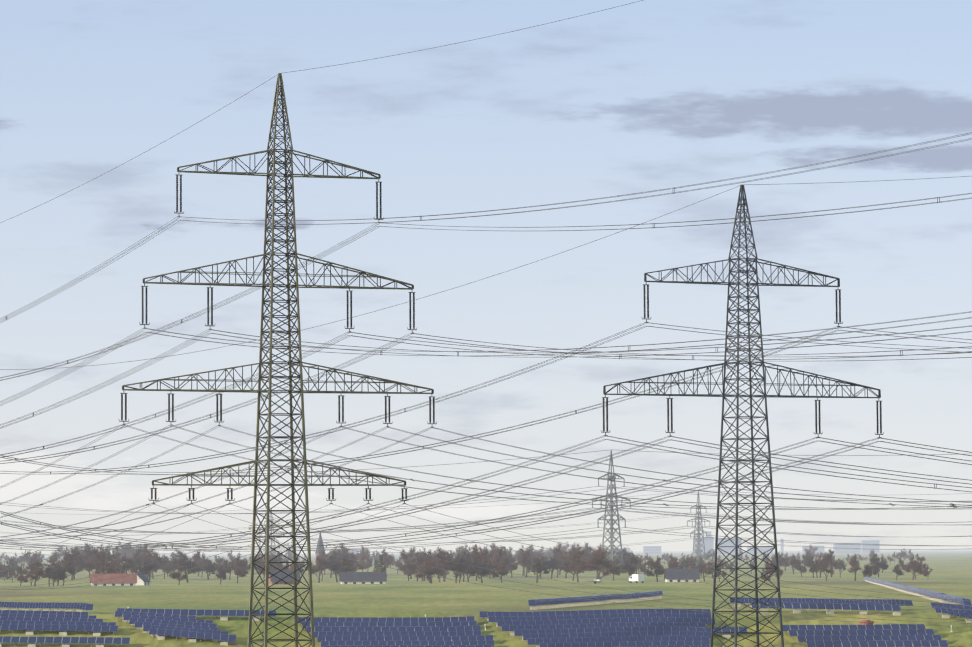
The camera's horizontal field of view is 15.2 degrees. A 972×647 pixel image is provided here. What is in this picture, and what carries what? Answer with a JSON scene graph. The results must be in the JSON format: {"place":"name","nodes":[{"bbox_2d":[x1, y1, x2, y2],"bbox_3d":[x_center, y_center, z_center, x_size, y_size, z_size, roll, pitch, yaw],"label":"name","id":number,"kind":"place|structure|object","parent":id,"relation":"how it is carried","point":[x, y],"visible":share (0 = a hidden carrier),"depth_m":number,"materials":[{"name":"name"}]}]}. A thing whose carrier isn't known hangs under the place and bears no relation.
{"place":"outdoors","nodes":[
{"label":"outdoors","id":0,"kind":"place"},
{"bbox_2d":[0,549,971,646],"bbox_3d":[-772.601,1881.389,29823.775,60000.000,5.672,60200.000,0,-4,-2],"label":"ground","id":1,"kind":"structure","parent":0,"point":[399,594],"depth_m":697.13,"materials":[{"name":"green plant"}]},
{"bbox_2d":[0,557,16,575],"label":"tree","id":2,"kind":"object","parent":1,"relation":"on","point":[11,562],"visible":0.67,"depth_m":2010.33,"materials":[{"name":"brown plant"}]},
{"bbox_2d":[16,567,28,585],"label":"tree","id":3,"kind":"object","parent":1,"relation":"on","point":[21,578],"visible":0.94,"depth_m":1496.86,"materials":[{"name":"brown plant"}]},
{"bbox_2d":[26,567,38,585],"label":"tree","id":4,"kind":"object","parent":1,"relation":"on","point":[30,574],"visible":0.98,"depth_m":1490.17,"materials":[{"name":"brown plant"}]},
{"bbox_2d":[27,559,48,584],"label":"tree","id":5,"kind":"object","parent":1,"relation":"on","point":[39,572],"visible":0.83,"depth_m":1514.38,"materials":[{"name":"brown plant"}]},
{"bbox_2d":[44,552,61,571],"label":"tree","id":6,"kind":"object","parent":1,"relation":"on","point":[50,560],"visible":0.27,"depth_m":1929.73,"materials":[{"name":"brown plant"}]},
{"bbox_2d":[43,560,68,585],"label":"tree","id":7,"kind":"object","parent":1,"relation":"on","point":[57,574],"visible":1,"depth_m":1417.66,"materials":[{"name":"brown plant"}]},
{"bbox_2d":[49,544,67,561],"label":"tree","id":8,"kind":"object","parent":1,"relation":"on","point":[61,553],"visible":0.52,"depth_m":3433.31,"materials":[{"name":"brown plant"}]},
{"bbox_2d":[59,554,76,584],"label":"tree","id":9,"kind":"object","parent":1,"relation":"on","point":[71,570],"visible":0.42,"depth_m":1523.33,"materials":[{"name":"brown plant"}]},
{"bbox_2d":[59,545,93,580],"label":"tree","id":10,"kind":"object","parent":1,"relation":"on","point":[75,556],"visible":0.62,"depth_m":1815.88,"materials":[{"name":"brown plant"}]},
{"bbox_2d":[79,543,98,577],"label":"tree","id":11,"kind":"object","parent":1,"relation":"on","point":[89,553],"visible":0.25,"depth_m":2052.47,"materials":[{"name":"brown plant"}]},
{"bbox_2d":[85,548,106,573],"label":"tree","id":12,"kind":"object","parent":1,"relation":"on","point":[98,557],"visible":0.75,"depth_m":1704.50,"materials":[{"name":"brown plant"}]},
{"bbox_2d":[87,544,117,573],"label":"tree","id":13,"kind":"object","parent":1,"relation":"on","point":[106,560],"visible":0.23,"depth_m":1837.93,"materials":[{"name":"brown plant"}]},
{"bbox_2d":[93,555,125,573],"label":"tree","id":14,"kind":"object","parent":1,"relation":"on","point":[109,568],"visible":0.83,"depth_m":1445.42,"materials":[{"name":"brown plant"}]},
{"bbox_2d":[90,572,136,585],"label":"house","id":15,"kind":"structure","parent":1,"relation":"on","point":[109,581],"depth_m":1358.99,"materials":[{"name":"tile"}]},
{"bbox_2d":[110,552,140,572],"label":"tree","id":16,"kind":"object","parent":1,"relation":"on","point":[116,563],"visible":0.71,"depth_m":1620.48,"materials":[{"name":"brown plant"}]},
{"bbox_2d":[118,541,136,558],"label":"tree","id":17,"kind":"object","parent":1,"relation":"on","point":[127,551],"visible":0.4,"depth_m":3497.55,"materials":[{"name":"brown plant"}]},
{"bbox_2d":[123,548,150,569],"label":"tree","id":18,"kind":"object","parent":1,"relation":"on","point":[136,555],"visible":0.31,"depth_m":1913.94,"materials":[{"name":"brown plant"}]},
{"bbox_2d":[133,570,150,584],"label":"house","id":19,"kind":"structure","parent":1,"relation":"on","point":[144,581],"depth_m":1374.75,"materials":[{"name":"paint"}]},
{"bbox_2d":[132,555,154,574],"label":"tree","id":20,"kind":"object","parent":1,"relation":"on","point":[145,568],"visible":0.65,"depth_m":1508.15,"materials":[{"name":"brown plant"}]},
{"bbox_2d":[140,550,163,579],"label":"tree","id":21,"kind":"object","parent":1,"relation":"on","point":[158,558],"visible":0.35,"depth_m":1832.54,"materials":[{"name":"brown plant"}]},
{"bbox_2d":[142,550,164,578],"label":"tree","id":22,"kind":"object","parent":1,"relation":"on","point":[158,567],"visible":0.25,"depth_m":1930.24,"materials":[{"name":"brown plant"}]},
{"bbox_2d":[157,555,174,578],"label":"tree","id":23,"kind":"object","parent":1,"relation":"on","point":[168,569],"visible":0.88,"depth_m":1901.07,"materials":[{"name":"brown plant"}]},
{"bbox_2d":[169,561,188,584],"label":"tree","id":24,"kind":"object","parent":1,"relation":"on","point":[180,576],"visible":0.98,"depth_m":1508.58,"materials":[{"name":"brown plant"}]},
{"bbox_2d":[170,551,200,582],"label":"tree","id":25,"kind":"object","parent":1,"relation":"on","point":[194,570],"visible":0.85,"depth_m":1654.52,"materials":[{"name":"brown plant"}]},
{"bbox_2d":[192,551,203,575],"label":"tree","id":26,"kind":"object","parent":1,"relation":"on","point":[194,557],"visible":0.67,"depth_m":2098.99,"materials":[{"name":"brown plant"}]},
{"bbox_2d":[199,558,217,579],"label":"tree","id":27,"kind":"object","parent":1,"relation":"on","point":[212,568],"visible":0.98,"depth_m":1840.52,"materials":[{"name":"brown plant"}]},
{"bbox_2d":[216,564,225,584],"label":"tree","id":28,"kind":"object","parent":1,"relation":"on","point":[220,575],"visible":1,"depth_m":1534.20,"materials":[{"name":"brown plant"}]},
{"bbox_2d":[224,556,237,579],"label":"tree","id":29,"kind":"object","parent":1,"relation":"on","point":[227,569],"visible":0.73,"depth_m":1827.53,"materials":[{"name":"brown plant"}]},
{"bbox_2d":[228,555,250,582],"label":"tree","id":30,"kind":"object","parent":1,"relation":"on","point":[240,571],"visible":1,"depth_m":1597.90,"materials":[{"name":"brown plant"}]},
{"bbox_2d":[240,557,264,578],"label":"tree","id":31,"kind":"object","parent":1,"relation":"on","point":[257,567],"visible":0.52,"depth_m":1795.90,"materials":[{"name":"brown plant"}]},
{"bbox_2d":[261,509,278,554],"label":"pylon","id":32,"kind":"object","parent":1,"relation":"on","point":[272,519],"visible":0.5,"depth_m":3306.48,"materials":[{"name":"grey metal"}]},
{"bbox_2d":[122,73,433,646],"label":"pylon","id":33,"kind":"object","parent":1,"relation":"on","point":[288,286],"visible":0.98,"depth_m":429.91,"materials":[{"name":"metal"}]},
{"bbox_2d":[121,174,434,498],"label":"insulators","id":34,"kind":"object","parent":33,"relation":"attached to","point":[146,321],"visible":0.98,"depth_m":427.06,"materials":[{"name":"black glass"}]},
{"bbox_2d":[119,174,436,503],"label":"fittings","id":35,"kind":"object","parent":33,"relation":"attached to","point":[222,394],"visible":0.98,"depth_m":427.12,"materials":[{"name":"grey"}]},
{"bbox_2d":[0,0,971,626],"bbox_3d":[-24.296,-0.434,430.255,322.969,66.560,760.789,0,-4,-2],"label":"wires","id":36,"kind":"object","parent":33,"relation":"attached to","point":[580,352],"visible":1,"depth_m":375.37,"materials":[{"name":"grey metal"}]},
{"bbox_2d":[269,551,286,569],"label":"tree","id":37,"kind":"object","parent":1,"relation":"on","point":[278,560],"visible":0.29,"depth_m":1893.69,"materials":[{"name":"brown plant"}]},
{"bbox_2d":[268,567,300,584],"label":"house","id":38,"kind":"structure","parent":1,"relation":"on","point":[280,575],"depth_m":1370.55,"materials":[{"name":"brick"}]},
{"bbox_2d":[311,555,325,582],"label":"tree","id":39,"kind":"object","parent":1,"relation":"on","point":[321,565],"visible":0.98,"depth_m":1587.89,"materials":[{"name":"brown plant"}]},
{"bbox_2d":[315,534,325,565],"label":"church","id":40,"kind":"structure","parent":1,"relation":"on","point":[320,540],"depth_m":3282.76,"materials":[{"name":"brick"}]},
{"bbox_2d":[322,555,344,581],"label":"tree","id":41,"kind":"object","parent":1,"relation":"on","point":[333,567],"visible":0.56,"depth_m":1620.46,"materials":[{"name":"brown plant"}]},
{"bbox_2d":[329,545,358,565],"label":"tree","id":42,"kind":"object","parent":1,"relation":"on","point":[343,552],"visible":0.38,"depth_m":1973.58,"materials":[{"name":"brown plant"}]},
{"bbox_2d":[338,554,353,577],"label":"tree","id":43,"kind":"object","parent":1,"relation":"on","point":[344,561],"visible":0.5,"depth_m":1438.85,"materials":[{"name":"brown plant"}]},
{"bbox_2d":[346,552,364,571],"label":"tree","id":44,"kind":"object","parent":1,"relation":"on","point":[353,566],"visible":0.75,"depth_m":1787.36,"materials":[{"name":"brown plant"}]},
{"bbox_2d":[339,570,386,583],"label":"house","id":45,"kind":"structure","parent":1,"relation":"on","point":[373,577],"depth_m":1366.53,"materials":[{"name":"tile"}]},
{"bbox_2d":[356,546,370,561],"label":"tree","id":46,"kind":"object","parent":1,"relation":"on","point":[364,551],"visible":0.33,"depth_m":2913.50,"materials":[{"name":"brown plant"}]},
{"bbox_2d":[380,548,397,566],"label":"tree","id":47,"kind":"object","parent":1,"relation":"on","point":[388,561],"visible":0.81,"depth_m":2195.31,"materials":[{"name":"brown plant"}]},
{"bbox_2d":[398,548,416,578],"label":"tree","id":48,"kind":"object","parent":1,"relation":"on","point":[404,556],"visible":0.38,"depth_m":1799.39,"materials":[{"name":"brown plant"}]},
{"bbox_2d":[399,559,416,580],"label":"tree","id":49,"kind":"object","parent":1,"relation":"on","point":[406,569],"visible":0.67,"depth_m":1678.62,"materials":[{"name":"brown plant"}]},
{"bbox_2d":[408,552,422,580],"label":"tree","id":50,"kind":"object","parent":1,"relation":"on","point":[412,567],"visible":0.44,"depth_m":1668.65,"materials":[{"name":"brown plant"}]},
{"bbox_2d":[414,561,437,582],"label":"tree","id":51,"kind":"object","parent":1,"relation":"on","point":[430,570],"visible":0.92,"depth_m":1434.46,"materials":[{"name":"brown plant"}]},
{"bbox_2d":[423,549,442,582],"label":"tree","id":52,"kind":"object","parent":1,"relation":"on","point":[438,571],"visible":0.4,"depth_m":1461.99,"materials":[{"name":"brown plant"}]},
{"bbox_2d":[421,548,455,581],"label":"tree","id":53,"kind":"object","parent":1,"relation":"on","point":[443,557],"visible":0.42,"depth_m":1617.80,"materials":[{"name":"brown plant"}]},
{"bbox_2d":[437,560,449,581],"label":"tree","id":54,"kind":"object","parent":1,"relation":"on","point":[445,572],"visible":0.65,"depth_m":1585.91,"materials":[{"name":"brown plant"}]},
{"bbox_2d":[444,550,468,582],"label":"tree","id":55,"kind":"object","parent":1,"relation":"on","point":[456,566],"visible":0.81,"depth_m":1463.68,"materials":[{"name":"brown plant"}]},
{"bbox_2d":[453,555,469,582],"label":"tree","id":56,"kind":"object","parent":1,"relation":"on","point":[465,568],"visible":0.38,"depth_m":1525.47,"materials":[{"name":"brown plant"}]},
{"bbox_2d":[456,549,480,581],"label":"tree","id":57,"kind":"object","parent":1,"relation":"on","point":[470,557],"visible":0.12,"depth_m":1601.70,"materials":[{"name":"brown plant"}]},
{"bbox_2d":[466,557,490,582],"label":"tree","id":58,"kind":"object","parent":1,"relation":"on","point":[473,569],"visible":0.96,"depth_m":1460.07,"materials":[{"name":"brown plant"}]},
{"bbox_2d":[470,544,491,580],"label":"tree","id":59,"kind":"object","parent":1,"relation":"on","point":[480,554],"visible":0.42,"depth_m":1649.90,"materials":[{"name":"brown plant"}]},
{"bbox_2d":[486,542,507,566],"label":"tree","id":60,"kind":"object","parent":1,"relation":"on","point":[494,551],"visible":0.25,"depth_m":1833.83,"materials":[{"name":"brown plant"}]},
{"bbox_2d":[490,557,507,582],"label":"tree","id":61,"kind":"object","parent":1,"relation":"on","point":[500,569],"visible":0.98,"depth_m":1517.62,"materials":[{"name":"brown plant"}]},
{"bbox_2d":[489,551,511,578],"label":"tree","id":62,"kind":"object","parent":1,"relation":"on","point":[506,562],"visible":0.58,"depth_m":1695.77,"materials":[{"name":"brown plant"}]},
{"bbox_2d":[504,553,519,577],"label":"tree","id":63,"kind":"object","parent":1,"relation":"on","point":[514,565],"visible":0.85,"depth_m":1822.34,"materials":[{"name":"brown plant"}]},
{"bbox_2d":[517,545,534,575],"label":"tree","id":64,"kind":"object","parent":1,"relation":"on","point":[519,556],"visible":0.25,"depth_m":1948.79,"materials":[{"name":"brown plant"}]},
{"bbox_2d":[518,549,536,576],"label":"tree","id":65,"kind":"object","parent":1,"relation":"on","point":[528,561],"visible":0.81,"depth_m":1855.63,"materials":[{"name":"brown plant"}]},
{"bbox_2d":[530,554,550,582],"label":"tree","id":66,"kind":"object","parent":1,"relation":"on","point":[538,568],"visible":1,"depth_m":1410.67,"materials":[{"name":"brown plant"}]},
{"bbox_2d":[544,552,560,578],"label":"tree","id":67,"kind":"object","parent":1,"relation":"on","point":[552,562],"visible":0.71,"depth_m":1734.34,"materials":[{"name":"brown plant"}]},
{"bbox_2d":[557,554,581,580],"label":"tree","id":68,"kind":"object","parent":1,"relation":"on","point":[565,568],"visible":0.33,"depth_m":1604.54,"materials":[{"name":"brown plant"}]},
{"bbox_2d":[561,542,590,581],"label":"tree","id":69,"kind":"object","parent":1,"relation":"on","point":[578,567],"visible":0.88,"depth_m":1540.88,"materials":[{"name":"brown plant"}]},
{"bbox_2d":[580,541,595,572],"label":"tree","id":70,"kind":"object","parent":1,"relation":"on","point":[587,553],"visible":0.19,"depth_m":2197.57,"materials":[{"name":"brown plant"}]},
{"bbox_2d":[583,549,622,582],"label":"tree","id":71,"kind":"object","parent":1,"relation":"on","point":[599,562],"visible":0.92,"depth_m":1439.27,"materials":[{"name":"brown plant"}]},
{"bbox_2d":[592,450,630,569],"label":"pylon","id":72,"kind":"object","parent":1,"relation":"on","point":[611,524],"visible":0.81,"depth_m":1571.35,"materials":[{"name":"grey metal"}]},
{"bbox_2d":[1,450,971,550],"bbox_3d":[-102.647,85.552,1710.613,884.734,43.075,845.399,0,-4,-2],"label":"wires","id":73,"kind":"object","parent":72,"relation":"attached to","point":[490,519],"visible":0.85,"depth_m":1612.33,"materials":[{"name":"grey metal"}]},
{"bbox_2d":[348,531,879,554],"bbox_3d":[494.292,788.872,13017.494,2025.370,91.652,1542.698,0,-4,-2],"label":"skyline","id":74,"kind":"structure","parent":1,"relation":"on","point":[866,546],"depth_m":12737.49,"materials":[{"name":"grey"}]},
{"bbox_2d":[615,546,633,575],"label":"tree","id":75,"kind":"object","parent":1,"relation":"on","point":[625,552],"visible":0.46,"depth_m":1933.40,"materials":[{"name":"brown plant"}]},
{"bbox_2d":[621,551,639,577],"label":"tree","id":76,"kind":"object","parent":1,"relation":"on","point":[630,568],"visible":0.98,"depth_m":1505.47,"materials":[{"name":"brown plant"}]},
{"bbox_2d":[629,574,643,582],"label":"van","id":77,"kind":"object","parent":1,"relation":"on","point":[636,577],"visible":0.98,"depth_m":1080.83,"materials":[{"name":"white paint"}]},
{"bbox_2d":[637,553,655,570],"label":"tree","id":78,"kind":"object","parent":1,"relation":"on","point":[645,563],"visible":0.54,"depth_m":1897.81,"materials":[{"name":"brown plant"}]},
{"bbox_2d":[644,555,664,581],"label":"tree","id":79,"kind":"object","parent":1,"relation":"on","point":[657,570],"visible":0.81,"depth_m":1512.71,"materials":[{"name":"brown plant"}]},
{"bbox_2d":[667,553,683,567],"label":"tree","id":80,"kind":"object","parent":1,"relation":"on","point":[674,559],"visible":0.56,"depth_m":1951.37,"materials":[{"name":"brown plant"}]},
{"bbox_2d":[664,566,699,581],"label":"house","id":81,"kind":"structure","parent":1,"relation":"on","point":[676,575],"depth_m":1384.60,"materials":[{"name":"tile"}]},
{"bbox_2d":[687,491,709,562],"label":"pylon","id":82,"kind":"object","parent":1,"relation":"on","point":[698,530],"visible":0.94,"depth_m":2551.22,"materials":[{"name":"grey metal"}]},
{"bbox_2d":[699,561,713,581],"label":"tree","id":83,"kind":"object","parent":1,"relation":"on","point":[702,570],"visible":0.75,"depth_m":1495.47,"materials":[{"name":"brown plant"}]},
{"bbox_2d":[603,185,880,646],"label":"pylon","id":84,"kind":"object","parent":1,"relation":"on","point":[723,395],"visible":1,"depth_m":438.12,"materials":[{"name":"metal"}]},
{"bbox_2d":[0,176,971,550],"bbox_3d":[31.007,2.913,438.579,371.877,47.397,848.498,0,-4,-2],"label":"wires","id":85,"kind":"object","parent":84,"relation":"attached to","point":[118,544],"visible":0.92,"depth_m":496.52,"materials":[{"name":"grey metal"}]},
{"bbox_2d":[602,284,881,432],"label":"insulators","id":86,"kind":"object","parent":84,"relation":"attached to","point":[671,400],"visible":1,"depth_m":434.13,"materials":[{"name":"black glass"}]},
{"bbox_2d":[601,282,883,437],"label":"pylon fitting","id":87,"kind":"object","parent":84,"relation":"attached to","point":[670,398],"visible":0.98,"depth_m":434.20,"materials":[{"name":"grey"}]},
{"bbox_2d":[765,559,783,577],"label":"tree","id":88,"kind":"object","parent":1,"relation":"on","point":[767,565],"visible":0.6,"depth_m":1549.34,"materials":[{"name":"brown plant"}]},
{"bbox_2d":[772,551,784,566],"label":"tree","id":89,"kind":"object","parent":1,"relation":"on","point":[781,562],"visible":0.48,"depth_m":2095.15,"materials":[{"name":"green plant"}]},
{"bbox_2d":[784,553,800,573],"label":"tree","id":90,"kind":"object","parent":1,"relation":"on","point":[793,561],"visible":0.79,"depth_m":1957.87,"materials":[{"name":"brown plant"}]},
{"bbox_2d":[793,561,806,576],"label":"tree","id":91,"kind":"object","parent":1,"relation":"on","point":[798,566],"visible":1,"depth_m":1782.94,"materials":[{"name":"brown plant"}]},
{"bbox_2d":[798,551,811,572],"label":"tree","id":92,"kind":"object","parent":1,"relation":"on","point":[806,558],"visible":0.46,"depth_m":2063.48,"materials":[{"name":"brown plant"}]},
{"bbox_2d":[807,556,818,577],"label":"tree","id":93,"kind":"object","parent":1,"relation":"on","point":[811,561],"visible":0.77,"depth_m":1685.89,"materials":[{"name":"brown plant"}]},
{"bbox_2d":[809,554,828,577],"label":"tree","id":94,"kind":"object","parent":1,"relation":"on","point":[820,563],"visible":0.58,"depth_m":1689.26,"materials":[{"name":"green plant"}]},
{"bbox_2d":[820,560,834,580],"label":"tree","id":95,"kind":"object","parent":1,"relation":"on","point":[825,567],"visible":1,"depth_m":1517.25,"materials":[{"name":"brown plant"}]},
{"bbox_2d":[822,549,840,576],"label":"tree","id":96,"kind":"object","parent":1,"relation":"on","point":[828,557],"visible":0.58,"depth_m":1742.27,"materials":[{"name":"brown plant"}]},
{"bbox_2d":[834,558,846,577],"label":"tree","id":97,"kind":"object","parent":1,"relation":"on","point":[841,566],"visible":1,"depth_m":1713.00,"materials":[{"name":"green plant"}]},
{"bbox_2d":[847,556,861,580],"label":"tree","id":98,"kind":"object","parent":1,"relation":"on","point":[852,563],"visible":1,"depth_m":1517.78,"materials":[{"name":"brown plant"}]},
{"bbox_2d":[861,565,876,576],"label":"tree","id":99,"kind":"object","parent":1,"relation":"on","point":[867,571],"visible":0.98,"depth_m":1521.58,"materials":[{"name":"green plant"}]},
{"bbox_2d":[870,553,887,576],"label":"tree","id":100,"kind":"object","parent":1,"relation":"on","point":[874,559],"visible":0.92,"depth_m":1718.25,"materials":[{"name":"green plant"}]},
{"bbox_2d":[901,555,922,578],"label":"tree","id":101,"kind":"object","parent":1,"relation":"on","point":[911,560],"visible":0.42,"depth_m":1607.36,"materials":[{"name":"brown plant"}]},
{"bbox_2d":[905,560,926,579],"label":"tree","id":102,"kind":"object","parent":1,"relation":"on","point":[915,568],"visible":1,"depth_m":1554.63,"materials":[{"name":"brown plant"}]},
{"bbox_2d":[914,553,926,571],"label":"tree","id":103,"kind":"object","parent":1,"relation":"on","point":[920,559],"visible":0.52,"depth_m":2021.26,"materials":[{"name":"brown plant"}]},
{"bbox_2d":[0,577,971,646],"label":"solar field","id":104,"kind":"structure","parent":0,"point":[639,628],"depth_m":457.07,"materials":[{"name":"blue glass"}]},
{"bbox_2d":[0,490,971,555],"bbox_3d":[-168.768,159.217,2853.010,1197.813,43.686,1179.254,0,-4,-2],"label":"wires","id":105,"kind":"object","parent":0,"point":[560,526],"visible":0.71,"depth_m":2693.61,"materials":[{"name":"grey metal"}]},
{"bbox_2d":[0,0,971,554],"label":"sky","id":106,"kind":"structure","parent":0,"point":[643,96],"materials":[{"name":"blue"}]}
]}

